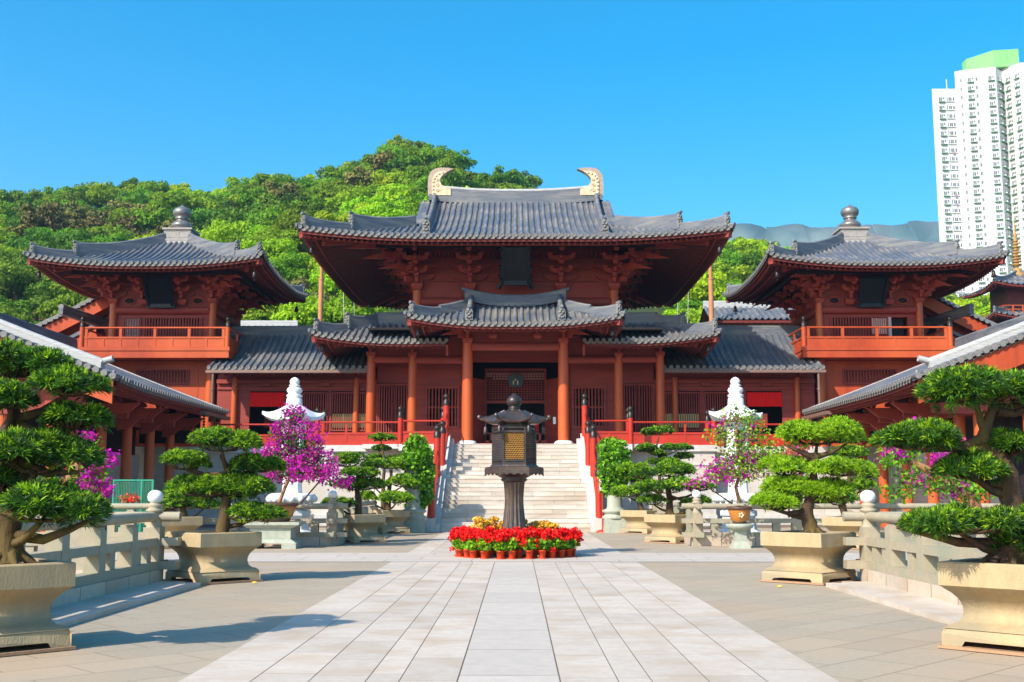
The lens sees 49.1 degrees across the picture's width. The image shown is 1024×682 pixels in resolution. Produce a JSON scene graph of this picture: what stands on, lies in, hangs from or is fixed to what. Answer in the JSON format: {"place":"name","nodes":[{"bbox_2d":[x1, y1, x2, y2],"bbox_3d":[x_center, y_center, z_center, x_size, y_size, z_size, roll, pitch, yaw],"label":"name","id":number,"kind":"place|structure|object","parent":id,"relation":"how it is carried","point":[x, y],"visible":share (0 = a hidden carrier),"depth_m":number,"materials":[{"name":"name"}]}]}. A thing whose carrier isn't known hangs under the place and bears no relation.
{"place":"outdoors","nodes":[
{"label":"outdoors","id":0,"kind":"place"},
{"bbox_2d":[6,168,698,427],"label":"hill","id":1,"kind":"structure","parent":0,"point":[653,309],"depth_m":104.91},
{"bbox_2d":[0,259,51,309],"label":"green tree","id":2,"kind":"object","parent":1,"relation":"on","point":[11,275],"visible":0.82,"depth_m":122.74,"materials":[{"name":"plant"}]},
{"bbox_2d":[24,280,78,318],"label":"green tree","id":3,"kind":"object","parent":1,"relation":"on","point":[43,289],"visible":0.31,"depth_m":118.19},
{"bbox_2d":[36,282,87,320],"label":"green tree","id":4,"kind":"object","parent":1,"relation":"on","point":[45,309],"visible":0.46,"depth_m":113.05,"materials":[{"name":"plant"}]},
{"bbox_2d":[31,229,94,249],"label":"green tree","id":5,"kind":"object","parent":1,"relation":"on","point":[62,238],"visible":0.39,"depth_m":144.48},
{"bbox_2d":[196,218,262,242],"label":"green tree","id":6,"kind":"object","parent":1,"relation":"on","point":[226,230],"visible":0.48,"depth_m":149.98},
{"bbox_2d":[241,305,302,321],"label":"green tree","id":7,"kind":"object","parent":1,"relation":"on","point":[257,314],"visible":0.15,"depth_m":105.94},
{"bbox_2d":[240,237,308,279],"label":"green tree","id":8,"kind":"object","parent":1,"relation":"on","point":[278,249],"visible":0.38,"depth_m":131.34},
{"bbox_2d":[269,251,310,281],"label":"green tree","id":9,"kind":"object","parent":1,"relation":"on","point":[279,265],"visible":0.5,"depth_m":126.85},
{"bbox_2d":[270,210,316,232],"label":"green tree","id":10,"kind":"object","parent":1,"relation":"on","point":[290,221],"visible":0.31,"depth_m":146.70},
{"bbox_2d":[262,289,343,325],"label":"green tree","id":11,"kind":"object","parent":1,"relation":"on","point":[307,313],"visible":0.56,"depth_m":103.94,"materials":[{"name":"plant"}]},
{"bbox_2d":[309,265,340,297],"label":"green tree","id":12,"kind":"object","parent":1,"relation":"on","point":[315,277],"visible":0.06,"depth_m":115.44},
{"bbox_2d":[323,290,394,322],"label":"green tree","id":13,"kind":"object","parent":1,"relation":"on","point":[346,306],"visible":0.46,"depth_m":106.83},
{"bbox_2d":[353,194,414,216],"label":"green tree","id":14,"kind":"object","parent":1,"relation":"on","point":[382,207],"visible":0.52,"depth_m":142.34,"materials":[{"name":"plant"}]},
{"bbox_2d":[0,134,989,309],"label":"forest","id":15,"kind":"object","parent":1,"relation":"on","point":[130,209],"visible":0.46,"depth_m":198.91,"materials":[{"name":"plant"}]},
{"bbox_2d":[675,269,728,308],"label":"green tree","id":16,"kind":"object","parent":1,"relation":"on","point":[699,287],"visible":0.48,"depth_m":134.89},
{"bbox_2d":[959,221,1023,323],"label":"pagoda","id":17,"kind":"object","parent":1,"relation":"on","point":[1006,299],"visible":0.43,"depth_m":119.31,"materials":[{"name":"red tile"}]},
{"bbox_2d":[115,553,906,561],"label":"cross path","id":18,"kind":"structure","parent":0,"point":[451,557],"depth_m":27.02,"materials":[{"name":"stone"}]},
{"bbox_2d":[477,393,550,556],"bbox_3d":[0.054,3.321,28.007,1.876,4.060,1.635,0,-8,0],"label":"bronze lantern","id":19,"kind":"object","parent":18,"relation":"on","point":[514,466],"visible":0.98,"depth_m":27.71,"materials":[{"name":"black metal"}]},
{"bbox_2d":[518,528,536,558],"bbox_3d":[0.400,4.794,26.524,0.452,0.719,0.564,-5,-9,33],"label":"geranium pot","id":20,"kind":"object","parent":18,"relation":"on","point":[527,544],"visible":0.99,"depth_m":26.42,"materials":[{"name":"red plant"}]},
{"bbox_2d":[531,527,550,558],"bbox_3d":[0.680,4.801,26.634,0.528,0.734,0.509,2,-8,-14],"label":"geranium pot","id":21,"kind":"object","parent":18,"relation":"on","point":[542,539],"visible":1,"depth_m":26.52,"materials":[{"name":"red plant"}]},
{"bbox_2d":[0,525,1023,681],"bbox_3d":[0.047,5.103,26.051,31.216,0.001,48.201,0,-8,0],"label":"courtyard paving","id":22,"kind":"structure","parent":0,"point":[954,669],"depth_m":13.63,"materials":[{"name":"stone"}]},
{"bbox_2d":[0,558,75,656],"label":"stone planter","id":23,"kind":"object","parent":22,"relation":"on","point":[30,593],"visible":0.85,"depth_m":11.20,"materials":[{"name":"stone"}]},
{"bbox_2d":[0,336,116,563],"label":"bonsai pine","id":24,"kind":"object","parent":23,"relation":"on","point":[25,447],"visible":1,"depth_m":11.38,"materials":[{"name":"green plant"}]},
{"bbox_2d":[37,429,119,499],"bbox_3d":[-9.677,2.874,24.623,2.249,1.972,1.211,-3,-8,19],"label":"bougainvillea","id":25,"kind":"object","parent":22,"relation":"on","point":[85,478],"visible":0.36,"depth_m":24.40,"materials":[{"name":"purple plant"}]},
{"bbox_2d":[21,490,167,607],"bbox_3d":[-6.266,2.406,11.999,0.340,1.620,16.030,0,-8,0],"label":"stone balustrade","id":26,"kind":"object","parent":22,"relation":"on","point":[138,560],"visible":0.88,"depth_m":17.28,"materials":[{"name":"white stone"}]},
{"bbox_2d":[25,512,181,573],"bbox_3d":[-9.398,3.599,19.486,7.230,1.245,0.340,0,-8,0],"label":"stone balustrade","id":27,"kind":"object","parent":22,"relation":"on","point":[77,538],"visible":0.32,"depth_m":19.38,"materials":[{"name":"stone"}]},
{"bbox_2d":[0,313,229,531],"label":"side wing","id":28,"kind":"structure","parent":22,"relation":"on","point":[174,419],"depth_m":47.79,"materials":[{"name":"tile"}]},
{"bbox_2d":[50,581,200,626],"bbox_3d":[-5.758,3.122,11.511,0.920,0.070,15.588,0,-8,0],"label":"kerb step","id":29,"kind":"object","parent":22,"relation":"on","point":[70,614],"visible":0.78,"depth_m":15.70,"materials":[{"name":"stone"}]},
{"bbox_2d":[112,479,153,531],"bbox_3d":[-12.255,5.464,36.149,1.321,1.977,0.050,0,-8,0],"label":"fence","id":30,"kind":"object","parent":22,"relation":"on","point":[141,489],"visible":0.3,"depth_m":36.23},
{"bbox_2d":[145,516,202,548],"bbox_3d":[-9.677,5.443,32.003,1.272,0.892,1.272,6,-10,-39],"label":"stone planter","id":31,"kind":"object","parent":22,"relation":"on","point":[190,523],"visible":0.3,"depth_m":31.65,"materials":[{"name":"stone"}]},
{"bbox_2d":[160,475,220,516],"bbox_3d":[-9.382,4.517,32.175,2.029,1.368,1.548,-2,-8,18],"label":"bonsai pine","id":32,"kind":"object","parent":31,"relation":"on","point":[208,504],"visible":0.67,"depth_m":31.96,"materials":[{"name":"green plant"}]},
{"bbox_2d":[35,491,347,545],"bbox_3d":[-9.662,5.247,33.190,9.580,1.620,0.340,0,-8,0],"label":"stone balustrade","id":33,"kind":"object","parent":22,"relation":"on","point":[314,537],"visible":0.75,"depth_m":33.05,"materials":[{"name":"white stone"}]},
{"bbox_2d":[163,530,262,584],"bbox_3d":[-5.340,3.839,20.041,1.272,0.892,1.272,8,-11,-44],"label":"stone planter","id":34,"kind":"object","parent":22,"relation":"on","point":[208,557],"visible":0.94,"depth_m":19.66,"materials":[{"name":"stone"}]},
{"bbox_2d":[158,425,290,532],"bbox_3d":[-5.171,2.555,20.255,2.362,2.095,1.845,0,-8,0],"label":"bonsai pine","id":35,"kind":"object","parent":34,"relation":"on","point":[229,483],"visible":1,"depth_m":20.03,"materials":[{"name":"green plant"}]},
{"bbox_2d":[243,521,305,548],"bbox_3d":[-6.778,5.502,31.781,1.660,0.740,1.100,0,-8,0],"label":"stone table","id":36,"kind":"object","parent":22,"relation":"on","point":[284,533],"visible":0.7,"depth_m":31.37,"materials":[{"name":"stone"}]},
{"bbox_2d":[258,502,298,521],"bbox_3d":[-6.778,4.861,31.867,1.403,0.565,1.213,0,-8,0],"label":"bonsai tray","id":37,"kind":"object","parent":36,"relation":"on","point":[290,507],"visible":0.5,"depth_m":31.55,"materials":[{"name":"ceramic"}]},
{"bbox_2d":[250,401,353,501],"bbox_3d":[-6.218,3.178,32.001,3.498,2.960,1.676,0,-8,0],"label":"bougainvillea","id":38,"kind":"object","parent":37,"relation":"on","point":[297,465],"visible":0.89,"depth_m":31.93,"materials":[{"name":"purple plant"}]},
{"bbox_2d":[262,377,324,531],"bbox_3d":[-7.403,3.939,37.845,1.693,5.450,1.709,-3,-8,22],"label":"marble lantern","id":39,"kind":"object","parent":22,"relation":"on","point":[293,493],"visible":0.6,"depth_m":37.51,"materials":[{"name":"stone"}]},
{"bbox_2d":[325,501,378,545],"bbox_3d":[-5.301,6.071,37.918,0.340,1.245,10.530,0,-8,0],"label":"stone balustrade","id":40,"kind":"object","parent":22,"relation":"on","point":[367,508],"visible":0.41,"depth_m":34.42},
{"bbox_2d":[344,514,386,543],"bbox_3d":[-4.833,5.872,35.203,1.272,0.892,1.272,8,-11,-44],"label":"stone planter","id":41,"kind":"object","parent":22,"relation":"on","point":[361,528],"visible":0.88,"depth_m":34.77,"materials":[{"name":"stone"}]},
{"bbox_2d":[320,451,392,514],"bbox_3d":[-4.930,4.505,35.171,2.046,2.142,1.687,-4,-9,29],"label":"bonsai pine","id":42,"kind":"object","parent":41,"relation":"on","point":[366,473],"visible":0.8,"depth_m":35.04,"materials":[{"name":"green plant"}]},
{"bbox_2d":[373,510,410,533],"bbox_3d":[-4.739,6.896,42.835,1.272,0.892,1.272,6,-10,-37],"label":"stone planter","id":43,"kind":"object","parent":22,"relation":"on","point":[394,522],"visible":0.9,"depth_m":42.40,"materials":[{"name":"stone"}]},
{"bbox_2d":[354,456,420,509],"bbox_3d":[-4.693,5.546,42.942,2.466,2.289,2.071,-6,-10,37],"label":"bonsai pine","id":44,"kind":"object","parent":43,"relation":"on","point":[396,496],"visible":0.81,"depth_m":42.66,"materials":[{"name":"green plant"}]},
{"bbox_2d":[400,459,426,532],"bbox_3d":[-3.855,6.027,44.007,1.000,2.950,1.000,0,-8,0],"label":"stone pedestal","id":45,"kind":"object","parent":22,"relation":"on","point":[415,522],"visible":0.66,"depth_m":43.53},
{"bbox_2d":[398,432,436,509],"bbox_3d":[-3.751,5.194,44.221,1.594,3.224,1.539,0,-8,0],"label":"climbing shrub","id":46,"kind":"object","parent":45,"relation":"on","point":[416,447],"visible":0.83,"depth_m":43.90,"materials":[{"name":"green plant"}]},
{"bbox_2d":[178,532,838,681],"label":"walkway","id":47,"kind":"structure","parent":22,"relation":"on","point":[511,615],"depth_m":12.63,"materials":[{"name":"stone"}]},
{"bbox_2d":[426,433,603,531],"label":"stone staircase","id":48,"kind":"structure","parent":22,"relation":"on","point":[561,492],"depth_m":47.45,"materials":[{"name":"stone"}]},
{"bbox_2d":[428,424,440,517],"bbox_3d":[-3.224,5.337,46.568,0.324,3.959,3.324,0,-8,0],"label":"stair railing","id":49,"kind":"object","parent":48,"relation":"on","point":[437,458],"visible":0.56,"depth_m":47.96,"materials":[{"name":"red paint"}]},
{"bbox_2d":[439,393,449,465],"bbox_3d":[-3.048,3.975,50.458,0.302,3.527,2.752,0,-8,0],"label":"stair railing","id":50,"kind":"object","parent":48,"relation":"on","point":[444,425],"visible":0.9,"depth_m":49.27,"materials":[{"name":"red paint"}]},
{"bbox_2d":[581,392,590,465],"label":"stair railing","id":51,"kind":"object","parent":48,"relation":"on","point":[586,425],"visible":0.91,"depth_m":49.19,"materials":[{"name":"red paint"}]},
{"bbox_2d":[590,424,601,518],"bbox_3d":[3.496,5.333,46.539,0.324,3.959,3.324,0,-8,0],"label":"stair railing","id":52,"kind":"object","parent":48,"relation":"on","point":[594,470],"visible":0.7,"depth_m":47.42,"materials":[{"name":"red paint"}]},
{"bbox_2d":[602,479,627,532],"bbox_3d":[4.025,6.022,43.972,1.000,2.950,1.000,0,-8,0],"label":"stone pedestal","id":53,"kind":"object","parent":22,"relation":"on","point":[614,521],"visible":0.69,"depth_m":43.44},
{"bbox_2d":[596,436,631,497],"bbox_3d":[4.048,4.976,44.005,1.516,2.534,1.532,0,-8,0],"label":"climbing shrub","id":54,"kind":"object","parent":53,"relation":"on","point":[614,453],"visible":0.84,"depth_m":43.69,"materials":[{"name":"green plant"}]},
{"bbox_2d":[619,510,656,533],"bbox_3d":[4.981,6.890,42.792,1.272,0.892,1.272,-6,-10,40],"label":"stone planter","id":55,"kind":"object","parent":22,"relation":"on","point":[635,522],"visible":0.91,"depth_m":42.36,"materials":[{"name":"stone"}]},
{"bbox_2d":[609,461,652,509],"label":"bonsai pine","id":56,"kind":"object","parent":55,"relation":"on","point":[623,490],"visible":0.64,"depth_m":42.81,"materials":[{"name":"green plant"}]},
{"bbox_2d":[643,514,685,543],"bbox_3d":[5.007,5.867,35.160,1.272,0.892,1.272,8,-11,-44],"label":"stone planter","id":57,"kind":"object","parent":22,"relation":"on","point":[671,528],"visible":0.87,"depth_m":34.73,"materials":[{"name":"stone"}]},
{"bbox_2d":[627,459,716,514],"bbox_3d":[5.032,4.614,35.242,2.526,1.889,2.044,6,-10,-39],"label":"bonsai pine","id":58,"kind":"object","parent":57,"relation":"in","point":[672,467],"visible":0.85,"depth_m":35.10,"materials":[{"name":"green plant"}]},
{"bbox_2d":[652,501,703,545],"bbox_3d":[5.499,6.064,37.871,0.340,1.245,10.530,0,-8,0],"label":"stone balustrade","id":59,"kind":"object","parent":22,"relation":"on","point":[688,540],"visible":0.37,"depth_m":34.32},
{"bbox_2d":[709,377,762,531],"bbox_3d":[7.597,3.931,37.780,1.693,5.450,1.709,-3,-8,22],"label":"marble lantern","id":60,"kind":"object","parent":22,"relation":"on","point":[735,391],"visible":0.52,"depth_m":37.48,"materials":[{"name":"stone"}]},
{"bbox_2d":[726,523,753,548],"bbox_3d":[6.452,5.519,31.720,0.780,0.690,0.774,0,-8,0],"label":"stone pedestal","id":61,"kind":"object","parent":22,"relation":"on","point":[739,541],"visible":0.96,"depth_m":31.51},
{"bbox_2d":[726,505,751,523],"bbox_3d":[6.452,4.922,31.800,0.720,0.505,0.720,0,-8,0],"label":"flower pot","id":62,"kind":"object","parent":61,"relation":"on","point":[738,514],"visible":1,"depth_m":31.58,"materials":[{"name":"ceramic"}]},
{"bbox_2d":[672,403,787,502],"bbox_3d":[6.147,3.179,31.866,3.454,2.856,1.631,0,-8,0],"label":"bougainvillea","id":63,"kind":"object","parent":62,"relation":"in","point":[741,470],"visible":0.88,"depth_m":31.82,"materials":[{"name":"green plant"}]},
{"bbox_2d":[759,530,859,584],"bbox_3d":[5.300,3.833,19.995,1.272,0.892,1.272,8,-11,-44],"label":"stone planter","id":64,"kind":"object","parent":22,"relation":"on","point":[802,557],"visible":0.99,"depth_m":19.62,"materials":[{"name":"stone"}]},
{"bbox_2d":[748,414,879,532],"bbox_3d":[5.401,2.471,20.514,2.397,2.238,1.749,0,-8,0],"label":"bonsai pine","id":65,"kind":"object","parent":64,"relation":"on","point":[782,490],"visible":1,"depth_m":20.07,"materials":[{"name":"green plant"}]},
{"bbox_2d":[681,491,999,545],"bbox_3d":[9.818,5.236,33.105,9.580,1.620,0.340,0,-8,0],"label":"stone balustrade","id":66,"kind":"object","parent":22,"relation":"on","point":[714,536],"visible":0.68,"depth_m":33.00,"materials":[{"name":"white stone"}]},
{"bbox_2d":[822,516,880,548],"bbox_3d":[9.622,5.405,31.721,1.272,0.892,1.272,-6,-10,40],"label":"stone planter","id":67,"kind":"object","parent":22,"relation":"on","point":[833,523],"visible":0.23,"depth_m":31.38,"materials":[{"name":"stone"}]},
{"bbox_2d":[826,444,879,516],"bbox_3d":[9.737,4.017,31.920,1.496,2.181,1.328,5,-9,-33],"label":"bonsai pine","id":68,"kind":"object","parent":67,"relation":"on","point":[853,451],"visible":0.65,"depth_m":31.68,"materials":[{"name":"green plant"}]},
{"bbox_2d":[826,581,963,624],"bbox_3d":[5.722,3.116,11.460,0.920,0.070,15.588,0,-8,0],"label":"kerb step","id":69,"kind":"object","parent":22,"relation":"on","point":[945,612],"visible":0.69,"depth_m":15.84,"materials":[{"name":"stone"}]},
{"bbox_2d":[801,315,1023,526],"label":"side wing","id":70,"kind":"structure","parent":22,"relation":"on","point":[1000,345],"depth_m":43.39,"materials":[{"name":"tile"}]},
{"bbox_2d":[842,512,984,568],"bbox_3d":[9.433,3.615,19.602,7.230,1.245,0.340,0,-8,0],"label":"stone balustrade","id":71,"kind":"object","parent":22,"relation":"on","point":[853,516],"visible":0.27,"depth_m":19.53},
{"bbox_2d":[856,490,986,605],"bbox_3d":[6.234,2.412,12.044,0.340,1.620,16.230,0,-8,0],"label":"stone balustrade","id":72,"kind":"object","parent":22,"relation":"on","point":[884,559],"visible":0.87,"depth_m":17.96,"materials":[{"name":"white stone"}]},
{"bbox_2d":[873,416,994,508],"bbox_3d":[9.183,2.725,24.321,2.646,2.174,1.218,0,-8,0],"label":"bougainvillea","id":73,"kind":"object","parent":22,"relation":"on","point":[965,493],"visible":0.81,"depth_m":24.23,"materials":[{"name":"purple plant"}]},
{"bbox_2d":[937,557,1023,655],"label":"stone planter","id":74,"kind":"object","parent":22,"relation":"on","point":[990,596],"visible":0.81,"depth_m":11.26,"materials":[{"name":"stone"}]},
{"bbox_2d":[865,362,1023,563],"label":"bonsai pine","id":75,"kind":"object","parent":74,"relation":"on","point":[987,451],"visible":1,"depth_m":11.46,"materials":[{"name":"green plant"}]},
{"bbox_2d":[0,0,1023,228],"label":"sky","id":76,"kind":"structure","parent":0,"point":[765,113],"materials":[{"name":"blue"}]},
{"bbox_2d":[729,220,939,247],"bbox_3d":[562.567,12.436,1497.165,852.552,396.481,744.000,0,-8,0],"label":"mountain","id":77,"kind":"structure","parent":0,"point":[787,234],"depth_m":1566.47,"materials":[{"name":"blue"}]},
{"label":"ground","id":78,"kind":"structure","parent":0,"visible":0},
{"bbox_2d":[135,444,896,525],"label":"stone terrace","id":79,"kind":"structure","parent":78,"relation":"on","point":[321,492],"depth_m":54.16,"materials":[{"name":"white stone"}]},
{"bbox_2d":[35,297,109,346],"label":"gabled hall","id":80,"kind":"structure","parent":79,"relation":"on","point":[66,320],"depth_m":62.86,"materials":[{"name":"wood"}]},
{"bbox_2d":[23,205,308,446],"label":"bell tower","id":81,"kind":"structure","parent":79,"relation":"on","point":[178,293],"depth_m":56.97,"materials":[{"name":"wood"}]},
{"bbox_2d":[135,369,189,383],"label":"window","id":82,"kind":"structure","parent":81,"relation":"in","point":[186,381],"depth_m":56.97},
{"bbox_2d":[143,317,202,336],"bbox_3d":[-17.351,-0.658,57.323,2.980,1.160,0.080,0,-8,0],"label":"window","id":83,"kind":"structure","parent":81,"relation":"in","point":[145,318],"depth_m":57.33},
{"bbox_2d":[241,320,297,427],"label":"hall","id":84,"kind":"structure","parent":79,"relation":"on","point":[269,323],"depth_m":80.02,"materials":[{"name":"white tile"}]},
{"bbox_2d":[205,326,377,433],"bbox_3d":[-10.861,2.532,59.121,8.301,6.776,8.730,0,-8,0],"label":"gallery","id":85,"kind":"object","parent":79,"relation":"on","point":[271,358],"visible":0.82,"depth_m":56.67,"materials":[{"name":"grey tile"}]},
{"bbox_2d":[250,392,284,406],"bbox_3d":[-12.371,2.959,56.604,1.760,0.720,0.044,0,-8,0],"label":"door curtain","id":86,"kind":"object","parent":85,"relation":"hanging from","point":[267,399],"depth_m":56.60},
{"bbox_2d":[330,392,352,430],"bbox_3d":[-8.541,3.564,56.526,1.280,1.960,0.080,0,-8,0],"label":"window","id":87,"kind":"structure","parent":85,"relation":"in","point":[331,393],"depth_m":56.54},
{"bbox_2d":[314,407,405,444],"bbox_3d":[-7.211,4.074,53.112,4.320,1.920,0.270,0,-8,0],"label":"terrace railing","id":88,"kind":"object","parent":79,"relation":"on","point":[345,438],"visible":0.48,"depth_m":53.03,"materials":[{"name":"red paint"}]},
{"bbox_2d":[397,405,442,445],"bbox_3d":[-4.191,3.933,52.058,2.270,1.920,0.270,0,-8,0],"label":"terrace railing","id":89,"kind":"object","parent":79,"relation":"on","point":[402,435],"visible":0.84,"depth_m":51.98,"materials":[{"name":"red paint"}]},
{"bbox_2d":[295,167,735,448],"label":"temple hall","id":90,"kind":"structure","parent":79,"relation":"on","point":[526,296],"depth_m":55.42,"materials":[{"name":"wood"}]},
{"bbox_2d":[376,384,393,431],"bbox_3d":[-6.397,3.442,56.523,0.890,2.540,0.080,0,-8,0],"label":"window","id":91,"kind":"structure","parent":90,"relation":"in","point":[377,405],"depth_m":56.51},
{"bbox_2d":[425,386,459,428],"bbox_3d":[-3.522,3.341,56.523,1.740,2.140,0.080,0,-8,0],"label":"window","id":92,"kind":"structure","parent":90,"relation":"in","point":[427,388],"depth_m":56.54,"materials":[{"name":"wood"}]},
{"bbox_2d":[473,378,485,442],"bbox_3d":[-1.756,3.655,56.981,0.118,3.500,1.495,-4,-9,28],"label":"door leaf","id":93,"kind":"structure","parent":90,"relation":"in","point":[479,391],"depth_m":57.06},
{"bbox_2d":[545,378,557,442],"bbox_3d":[2.117,3.653,56.965,0.118,3.500,1.495,4,-9,-27],"label":"door leaf","id":94,"kind":"structure","parent":90,"relation":"in","point":[551,391],"depth_m":57.08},
{"bbox_2d":[571,386,605,427],"bbox_3d":[3.878,3.337,56.491,1.740,2.140,0.080,0,-8,0],"label":"window","id":95,"kind":"structure","parent":90,"relation":"in","point":[572,387],"depth_m":56.51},
{"bbox_2d":[637,384,654,431],"bbox_3d":[6.753,3.434,56.465,0.890,2.540,0.080,0,-8,0],"label":"window","id":96,"kind":"structure","parent":90,"relation":"in","point":[652,392],"depth_m":56.48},
{"bbox_2d":[588,405,633,445],"bbox_3d":[4.509,3.928,52.020,2.270,1.920,0.270,0,-8,0],"label":"terrace railing","id":97,"kind":"object","parent":79,"relation":"on","point":[626,436],"visible":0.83,"depth_m":51.94,"materials":[{"name":"red paint"}]},
{"bbox_2d":[625,407,716,444],"bbox_3d":[7.539,4.066,53.047,4.320,1.920,0.270,0,-8,0],"label":"terrace railing","id":98,"kind":"object","parent":79,"relation":"on","point":[692,438],"visible":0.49,"depth_m":52.96,"materials":[{"name":"red paint"}]},
{"bbox_2d":[654,325,825,433],"bbox_3d":[11.239,2.519,59.025,8.301,6.776,8.730,0,-8,0],"label":"gallery","id":99,"kind":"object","parent":79,"relation":"on","point":[758,358],"visible":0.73,"depth_m":56.58,"materials":[{"name":"grey tile"}]},
{"bbox_2d":[678,392,701,430],"bbox_3d":[8.898,3.553,56.450,1.280,1.960,0.080,0,-8,0],"label":"window","id":100,"kind":"structure","parent":99,"relation":"in","point":[699,414],"depth_m":56.45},
{"bbox_2d":[747,392,781,406],"bbox_3d":[12.728,2.944,56.494,1.760,0.720,0.044,0,-8,0],"label":"door curtain","id":101,"kind":"object","parent":99,"relation":"hanging from","point":[764,399],"depth_m":56.50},
{"bbox_2d":[699,301,791,427],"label":"hall","id":102,"kind":"structure","parent":79,"relation":"on","point":[744,315],"depth_m":78.08,"materials":[{"name":"grey tile"}]},
{"bbox_2d":[705,410,815,446],"bbox_3d":[12.172,4.302,54.811,5.470,1.920,0.270,0,-8,0],"label":"terrace railing","id":103,"kind":"object","parent":79,"relation":"on","point":[780,441],"visible":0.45,"depth_m":54.72,"materials":[{"name":"red paint"}]},
{"bbox_2d":[722,204,1009,446],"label":"bell tower","id":104,"kind":"structure","parent":79,"relation":"on","point":[852,293],"depth_m":56.83,"materials":[{"name":"wood"}]},
{"bbox_2d":[829,316,888,335],"bbox_3d":[17.709,-0.678,57.170,2.980,1.160,0.080,0,-8,0],"label":"window","id":105,"kind":"structure","parent":104,"relation":"in","point":[830,317],"depth_m":57.19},
{"bbox_2d":[842,369,896,383],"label":"window","id":106,"kind":"structure","parent":104,"relation":"in","point":[843,370],"depth_m":56.80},
{"bbox_2d":[922,297,996,364],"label":"gabled hall","id":107,"kind":"structure","parent":79,"relation":"on","point":[966,320],"depth_m":62.65,"materials":[{"name":"wood"}]},
{"bbox_2d":[932,49,1023,296],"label":"apartment tower","id":108,"kind":"structure","parent":78,"relation":"on","point":[978,115],"depth_m":307.80,"materials":[{"name":"paint"}]},
{"bbox_2d":[941,125,1023,296],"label":"windows","id":109,"kind":"structure","parent":108,"relation":"in","point":[993,129],"depth_m":306.38,"materials":[{"name":"glass"}]},
{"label":"stone planter","id":110,"kind":"object","parent":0,"visible":0},
{"bbox_2d":[366,432,398,507],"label":"topiary tree","id":111,"kind":"object","parent":110,"relation":"in","point":[380,436],"visible":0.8,"depth_m":46.28,"materials":[{"name":"green plant"}]},
{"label":"stone planter","id":112,"kind":"object","parent":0,"visible":0},
{"bbox_2d":[635,425,694,505],"bbox_3d":[6.267,5.375,46.252,2.632,3.910,1.841,0,-8,0],"label":"topiary tree","id":113,"kind":"object","parent":112,"relation":"in","point":[657,451],"visible":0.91,"depth_m":46.13,"materials":[{"name":"green plant"}]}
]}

